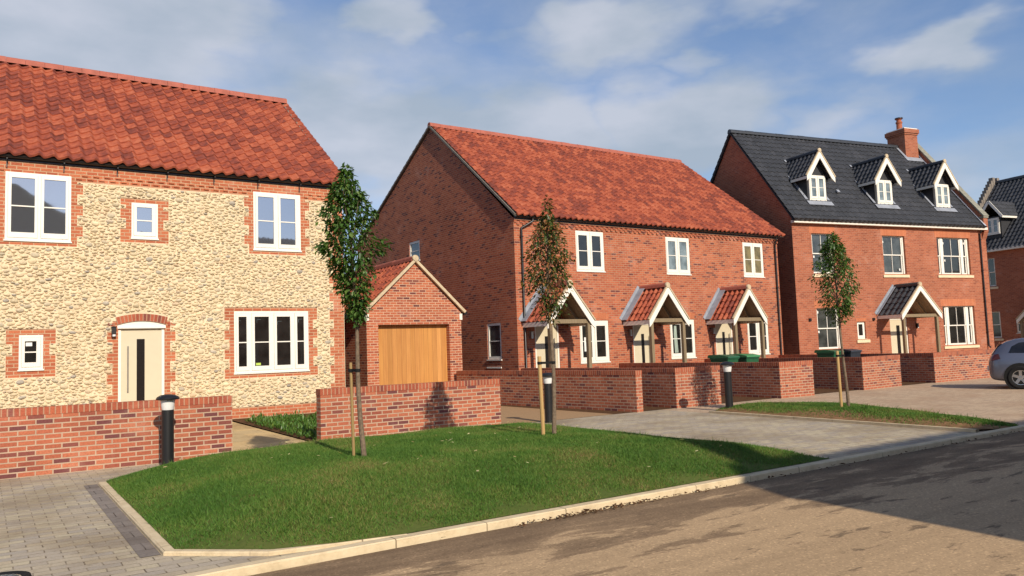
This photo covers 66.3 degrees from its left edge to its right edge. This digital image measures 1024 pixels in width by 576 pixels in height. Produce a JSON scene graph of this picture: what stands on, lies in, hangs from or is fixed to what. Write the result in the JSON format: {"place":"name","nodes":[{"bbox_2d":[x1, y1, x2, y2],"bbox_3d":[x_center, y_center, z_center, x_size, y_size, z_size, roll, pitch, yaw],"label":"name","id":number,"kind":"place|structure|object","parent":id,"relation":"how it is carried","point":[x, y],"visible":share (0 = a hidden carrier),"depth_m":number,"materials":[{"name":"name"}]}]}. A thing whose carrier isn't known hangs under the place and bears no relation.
{"place":"outdoors","nodes":[
{"label":"outdoors","id":0,"kind":"place"},
{"bbox_2d":[0,571,31,575],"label":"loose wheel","id":1,"kind":"object","parent":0,"point":[16,573],"visible":1,"depth_m":5.80,"materials":[{"name":"rubber"}]},
{"bbox_2d":[232,422,303,450],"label":"garden path","id":2,"kind":"structure","parent":0,"point":[244,437],"depth_m":15.40,"materials":[{"name":"stone"}]},
{"bbox_2d":[232,413,316,440],"bbox_3d":[-3.628,3.065,17.944,4.080,0.130,5.800,1,-5,-34],"label":"garden bed","id":3,"kind":"object","parent":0,"point":[242,420],"depth_m":17.23,"materials":[{"name":"brown soil"}]},
{"bbox_2d":[244,410,316,439],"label":"garden weeds","id":4,"kind":"object","parent":3,"relation":"on","point":[306,427],"visible":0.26,"depth_m":17.08,"materials":[{"name":"green plant"}]},
{"bbox_2d":[251,410,652,440],"bbox_3d":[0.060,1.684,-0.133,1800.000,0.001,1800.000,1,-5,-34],"label":"ground","id":5,"kind":"structure","parent":0,"point":[307,440],"depth_m":18.20,"materials":[{"name":"brown soil"}]},
{"bbox_2d":[0,56,345,425],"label":"cobbled house","id":6,"kind":"structure","parent":5,"relation":"on","point":[158,237],"depth_m":19.09,"materials":[{"name":"beige stone"}]},
{"bbox_2d":[17,335,43,370],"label":"window","id":7,"kind":"structure","parent":6,"relation":"in","point":[31,347],"depth_m":17.03,"materials":[{"name":"white glass"}]},
{"bbox_2d":[3,171,71,242],"bbox_3d":[-10.477,-1.769,17.364,1.290,1.525,0.120,1,-5,-34],"label":"window","id":8,"kind":"structure","parent":6,"relation":"in","point":[38,205],"depth_m":17.33,"materials":[{"name":"grey"}]},
{"bbox_2d":[117,321,165,401],"bbox_3d":[-8.623,1.984,18.254,1.030,2.425,0.140,1,-5,-34],"label":"door","id":9,"kind":"structure","parent":6,"relation":"in","point":[140,343],"depth_m":18.27,"materials":[{"name":"beige wood"}]},
{"bbox_2d":[131,203,158,239],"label":"window","id":10,"kind":"structure","parent":6,"relation":"in","point":[144,216],"depth_m":18.53,"materials":[{"name":"grey plastic"}]},
{"bbox_2d":[234,311,309,374],"bbox_3d":[-6.114,1.375,19.987,1.930,1.565,0.120,1,-5,-34],"label":"window","id":11,"kind":"structure","parent":6,"relation":"in","point":[264,341],"depth_m":19.94,"materials":[{"name":"white glass"}]},
{"bbox_2d":[253,191,301,251],"bbox_3d":[-6.086,-1.696,20.322,1.260,1.515,0.120,1,-5,-34],"label":"window","id":12,"kind":"structure","parent":6,"relation":"in","point":[276,217],"depth_m":20.28,"materials":[{"name":"grey"}]},
{"bbox_2d":[343,255,466,386],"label":"garage","id":13,"kind":"structure","parent":5,"relation":"on","point":[409,332],"depth_m":24.58,"materials":[{"name":"red brick"}]},
{"bbox_2d":[378,324,447,384],"bbox_3d":[-3.120,2.391,24.564,2.458,2.479,0.050,1,-5,-34],"label":"garage door","id":14,"kind":"structure","parent":13,"relation":"in","point":[408,354],"depth_m":24.57,"materials":[{"name":"brown wood"}]},
{"bbox_2d":[106,421,828,548],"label":"lawn grass","id":15,"kind":"structure","parent":0,"point":[528,436],"depth_m":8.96,"materials":[{"name":"green plant"}]},
{"bbox_2d":[311,162,392,456],"bbox_3d":[-2.014,0.299,10.083,1.000,3.897,0.852,1,-5,-34],"label":"young tree","id":16,"kind":"object","parent":15,"relation":"on","point":[351,195],"visible":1,"depth_m":10.02,"materials":[{"name":"green plant"}]},
{"bbox_2d":[348,363,360,455],"bbox_3d":[-2.008,1.602,10.047,0.212,1.290,0.074,-6,-6,41],"label":"tree stake","id":17,"kind":"object","parent":15,"relation":"on","point":[350,370],"visible":0.93,"depth_m":10.08,"materials":[{"name":"brown wood"}]},
{"bbox_2d":[164,420,720,517],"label":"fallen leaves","id":18,"kind":"object","parent":15,"relation":"on","point":[450,439],"visible":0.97,"depth_m":10.52,"materials":[{"name":"brown plant"}]},
{"bbox_2d":[537,356,554,435],"bbox_3d":[0.535,1.657,11.754,0.320,1.270,0.078,1,-5,-34],"label":"tree stake","id":19,"kind":"object","parent":15,"relation":"on","point":[539,363],"visible":0.94,"depth_m":11.68,"materials":[{"name":"brown wood"}]},
{"bbox_2d":[518,195,577,433],"bbox_3d":[0.579,0.429,11.913,0.913,3.739,0.908,1,-5,-34],"label":"young tree","id":20,"kind":"object","parent":15,"relation":"on","point":[553,308],"visible":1,"depth_m":11.88,"materials":[{"name":"green plant"}]},
{"bbox_2d":[0,410,973,575],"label":"pavement","id":21,"kind":"structure","parent":0,"point":[61,524],"depth_m":9.75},
{"bbox_2d":[0,395,232,479],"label":"garden wall","id":22,"kind":"structure","parent":21,"relation":"on","point":[45,440],"depth_m":12.06,"materials":[{"name":"brick"}]},
{"bbox_2d":[84,484,159,557],"bbox_3d":[-4.308,2.423,8.480,0.160,0.001,4.782,1,-5,-33],"label":"drainage channel","id":23,"kind":"object","parent":21,"relation":"on","point":[141,545],"visible":1,"depth_m":7.80,"materials":[{"name":"grey concrete"}]},
{"bbox_2d":[156,394,179,464],"bbox_3d":[-5.245,2.187,11.953,0.336,1.132,0.336,1,-5,-34],"label":"light bollard","id":24,"kind":"object","parent":21,"relation":"on","point":[167,401],"visible":0.98,"depth_m":11.89,"materials":[{"name":"black metal"}]},
{"bbox_2d":[98,481,406,555],"bbox_3d":[-3.654,2.368,8.108,5.899,0.054,1.537,-6,-6,39],"label":"lawn edging","id":25,"kind":"object","parent":21,"relation":"on","point":[163,546],"visible":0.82,"depth_m":6.59,"materials":[{"name":"concrete"}]},
{"bbox_2d":[316,379,500,439],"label":"garden wall","id":26,"kind":"structure","parent":21,"relation":"on","point":[396,408],"depth_m":15.46,"materials":[{"name":"brick"}]},
{"bbox_2d":[542,373,551,422],"bbox_3d":[0.790,2.406,17.060,0.336,1.132,0.336,1,-5,-34],"label":"light bollard","id":27,"kind":"object","parent":21,"relation":"on","point":[547,379],"visible":0.74,"depth_m":16.99,"materials":[{"name":"black metal"}]},
{"bbox_2d":[0,0,1023,269],"label":"sky","id":28,"kind":"structure","parent":0,"point":[367,79],"materials":[{"name":"blue"}]},
{"bbox_2d":[501,406,630,423],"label":"driveway","id":29,"kind":"structure","parent":0,"point":[519,414],"depth_m":18.94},
{"bbox_2d":[357,122,785,370],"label":"terraced houses","id":30,"kind":"structure","parent":0,"point":[676,261],"depth_m":29.27,"materials":[{"name":"red brick"}]},
{"bbox_2d":[409,240,419,260],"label":"window","id":31,"kind":"structure","parent":30,"relation":"in","point":[414,246],"depth_m":31.61,"materials":[{"name":"grey glass"}]},
{"bbox_2d":[487,322,501,360],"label":"window","id":32,"kind":"structure","parent":30,"relation":"in","point":[494,329],"depth_m":26.61,"materials":[{"name":"grey glass"}]},
{"bbox_2d":[535,324,559,367],"bbox_3d":[1.170,2.354,26.038,1.000,2.280,0.126,1,-5,-34],"label":"door","id":33,"kind":"structure","parent":30,"relation":"in","point":[541,335],"depth_m":26.03,"materials":[{"name":"beige wood"}]},
{"bbox_2d":[575,230,605,272],"bbox_3d":[2.711,-1.270,27.443,1.310,1.445,0.140,1,-5,-34],"label":"window","id":34,"kind":"structure","parent":30,"relation":"in","point":[589,244],"depth_m":27.41,"materials":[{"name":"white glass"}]},
{"bbox_2d":[580,320,610,363],"bbox_3d":[2.846,1.833,27.215,1.340,1.535,0.140,1,-5,-34],"label":"window","id":35,"kind":"structure","parent":30,"relation":"in","point":[599,334],"depth_m":27.28,"materials":[{"name":"white glass"}]},
{"bbox_2d":[633,324,649,362],"bbox_3d":[4.769,2.418,28.462,1.000,2.280,0.126,1,-5,-34],"label":"door","id":36,"kind":"structure","parent":30,"relation":"in","point":[641,343],"depth_m":28.46,"materials":[{"name":"beige wood"}]},
{"bbox_2d":[665,237,689,274],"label":"window","id":37,"kind":"structure","parent":30,"relation":"in","point":[677,249],"depth_m":29.83,"materials":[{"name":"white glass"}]},
{"bbox_2d":[670,319,696,358],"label":"window","id":38,"kind":"structure","parent":30,"relation":"in","point":[675,330],"depth_m":29.55,"materials":[{"name":"white glass"}]},
{"bbox_2d":[715,323,732,354],"bbox_3d":[8.360,2.482,30.881,1.000,2.280,0.126,1,-5,-34],"label":"door","id":39,"kind":"structure","parent":30,"relation":"in","point":[724,340],"depth_m":30.93,"materials":[{"name":"beige wood"}]},
{"bbox_2d":[742,242,764,277],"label":"window","id":40,"kind":"structure","parent":30,"relation":"in","point":[752,252],"depth_m":32.26,"materials":[{"name":"white glass"}]},
{"bbox_2d":[747,323,770,354],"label":"window","id":41,"kind":"structure","parent":30,"relation":"in","point":[753,329],"depth_m":31.95,"materials":[{"name":"white glass"}]},
{"bbox_2d":[250,431,1023,575],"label":"road","id":42,"kind":"structure","parent":0,"point":[953,510],"depth_m":6.72,"materials":[{"name":"asphalt"}]},
{"bbox_2d":[177,425,1023,575],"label":"kerb","id":43,"kind":"structure","parent":42,"relation":"on","point":[302,559],"depth_m":7.48,"materials":[{"name":"concrete"}]},
{"bbox_2d":[441,431,1019,537],"bbox_3d":[4.668,2.269,10.339,12.648,0.036,0.198,1,-5,-34],"label":"kerb debris","id":44,"kind":"object","parent":42,"relation":"on","point":[615,506],"visible":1,"depth_m":7.96,"materials":[{"name":"brown soil"}]},
{"bbox_2d":[501,382,930,413],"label":"gardens","id":45,"kind":"object","parent":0,"point":[739,398],"visible":0.2,"depth_m":21.60,"materials":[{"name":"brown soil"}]},
{"bbox_2d":[456,370,642,412],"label":"garden wall","id":46,"kind":"structure","parent":45,"relation":"on","point":[613,390],"depth_m":20.47,"materials":[{"name":"brick"}]},
{"bbox_2d":[521,365,721,407],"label":"garden wall","id":47,"kind":"structure","parent":45,"relation":"on","point":[684,387],"depth_m":20.11,"materials":[{"name":"brick"}]},
{"bbox_2d":[619,360,814,398],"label":"garden wall","id":48,"kind":"structure","parent":45,"relation":"on","point":[786,379],"depth_m":22.26,"materials":[{"name":"brick"}]},
{"bbox_2d":[708,355,739,361],"bbox_3d":[6.975,2.787,25.734,0.640,1.199,0.810,2,-6,-40],"label":"wheelie bin","id":49,"kind":"object","parent":45,"relation":"on","point":[724,358],"visible":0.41,"depth_m":25.55,"materials":[{"name":"green plastic"}]},
{"bbox_2d":[729,354,759,361],"bbox_3d":[7.776,2.792,26.154,0.640,1.199,0.810,1,-5,-31],"label":"wheelie bin","id":50,"kind":"object","parent":45,"relation":"on","point":[749,357],"visible":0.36,"depth_m":25.90,"materials":[{"name":"green plastic"}]},
{"bbox_2d":[705,355,901,389],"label":"garden wall","id":51,"kind":"structure","parent":45,"relation":"on","point":[872,372],"depth_m":24.75,"materials":[{"name":"brick"}]},
{"bbox_2d":[814,350,840,356],"bbox_3d":[11.674,2.861,28.779,0.640,1.199,0.810,1,-6,-37],"label":"wheelie bin","id":52,"kind":"object","parent":45,"relation":"on","point":[825,353],"visible":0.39,"depth_m":28.60,"materials":[{"name":"green plastic"}]},
{"bbox_2d":[833,349,861,356],"bbox_3d":[12.449,2.856,29.061,0.640,1.199,0.810,1,-5,-31],"label":"wheelie bin","id":53,"kind":"object","parent":45,"relation":"on","point":[852,352],"visible":0.29,"depth_m":28.80,"materials":[{"name":"plastic"}]},
{"bbox_2d":[659,378,1023,432],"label":"forecourt","id":54,"kind":"structure","parent":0,"point":[993,399],"depth_m":20.05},
{"bbox_2d":[720,362,733,407],"bbox_3d":[5.048,2.284,18.313,0.336,1.132,0.336,1,-5,-34],"label":"light bollard","id":55,"kind":"object","parent":54,"relation":"on","point":[727,366],"visible":0.96,"depth_m":18.24,"materials":[{"name":"black metal"}]},
{"bbox_2d":[709,411,978,432],"bbox_3d":[6.051,2.588,15.357,0.090,0.070,6.065,1,-5,-30],"label":"lawn edging","id":56,"kind":"object","parent":54,"relation":"on","point":[862,422],"visible":0.84,"depth_m":14.66,"materials":[{"name":"concrete"}]},
{"bbox_2d":[710,117,994,354],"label":"townhouse","id":57,"kind":"structure","parent":54,"relation":"on","point":[902,214],"depth_m":36.44,"materials":[{"name":"red brick"}]},
{"bbox_2d":[811,233,833,276],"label":"sash window","id":58,"kind":"structure","parent":57,"relation":"in","point":[817,239],"depth_m":34.50,"materials":[{"name":"grey glass"}]},
{"bbox_2d":[816,308,840,348],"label":"sash window","id":59,"kind":"structure","parent":57,"relation":"in","point":[828,336],"depth_m":34.32,"materials":[{"name":"grey glass"}]},
{"bbox_2d":[857,322,869,342],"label":"window","id":60,"kind":"structure","parent":57,"relation":"in","point":[860,325],"depth_m":34.97,"materials":[{"name":"white glass"}]},
{"bbox_2d":[882,236,909,277],"bbox_3d":[17.571,-1.445,36.146,1.620,1.942,0.240,0,-5,-23],"label":"sash window","id":61,"kind":"structure","parent":57,"relation":"in","point":[893,252],"depth_m":36.26,"materials":[{"name":"grey glass"}]},
{"bbox_2d":[890,318,908,352],"bbox_3d":[17.658,2.533,35.832,1.100,2.300,0.080,0,-5,-23],"label":"door","id":62,"kind":"structure","parent":57,"relation":"in","point":[895,323],"depth_m":35.80,"materials":[{"name":"beige wood"}]},
{"bbox_2d":[936,238,973,277],"bbox_3d":[21.163,-1.452,37.664,2.420,1.942,0.240,0,-5,-23],"label":"sash window","id":63,"kind":"structure","parent":57,"relation":"in","point":[952,252],"depth_m":37.77,"materials":[{"name":"white glass"}]},
{"bbox_2d":[942,306,979,348],"bbox_3d":[21.304,1.856,37.417,2.370,2.022,0.240,0,-5,-23],"label":"sash window","id":64,"kind":"structure","parent":57,"relation":"in","point":[958,320],"depth_m":37.52,"materials":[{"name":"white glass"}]},
{"bbox_2d":[779,349,993,382],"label":"garden wall","id":65,"kind":"structure","parent":54,"relation":"on","point":[937,367],"depth_m":27.12,"materials":[{"name":"brick"}]},
{"bbox_2d":[977,175,1023,347],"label":"townhouse","id":66,"kind":"structure","parent":54,"relation":"on","point":[1000,203],"depth_m":46.13,"materials":[{"name":"red brick"}]},
{"bbox_2d":[988,258,997,288],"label":"sash window","id":67,"kind":"structure","parent":66,"relation":"in","point":[991,265],"depth_m":46.56,"materials":[{"name":"grey glass"}]},
{"bbox_2d":[992,311,1003,340],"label":"sash window","id":68,"kind":"structure","parent":66,"relation":"in","point":[996,315],"depth_m":46.27,"materials":[{"name":"grey glass"}]},
{"bbox_2d":[1016,322,1023,333],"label":"window","id":69,"kind":"structure","parent":66,"relation":"in","point":[1018,324],"depth_m":45.02,"materials":[{"name":"white glass"}]},
{"bbox_2d":[987,337,1023,388],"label":"parked car","id":70,"kind":"object","parent":54,"relation":"on","point":[1006,362],"visible":1,"depth_m":22.16,"materials":[{"name":"grey paint"}]},
{"bbox_2d":[716,399,1018,428],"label":"lawn grass","id":71,"kind":"structure","parent":0,"point":[793,406],"depth_m":15.59,"materials":[{"name":"green plant"}]},
{"bbox_2d":[807,231,862,405],"bbox_3d":[6.868,0.678,16.544,0.983,3.788,0.988,-6,-6,42],"label":"young tree","id":72,"kind":"object","parent":71,"relation":"on","point":[838,255],"visible":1,"depth_m":16.49,"materials":[{"name":"green plant"}]},
{"bbox_2d":[836,351,844,406],"bbox_3d":[6.882,1.936,16.364,0.227,1.250,0.071,0,-5,-25],"label":"tree stake","id":73,"kind":"object","parent":71,"relation":"on","point":[839,379],"visible":0.94,"depth_m":16.32,"materials":[{"name":"brown wood"}]}
]}

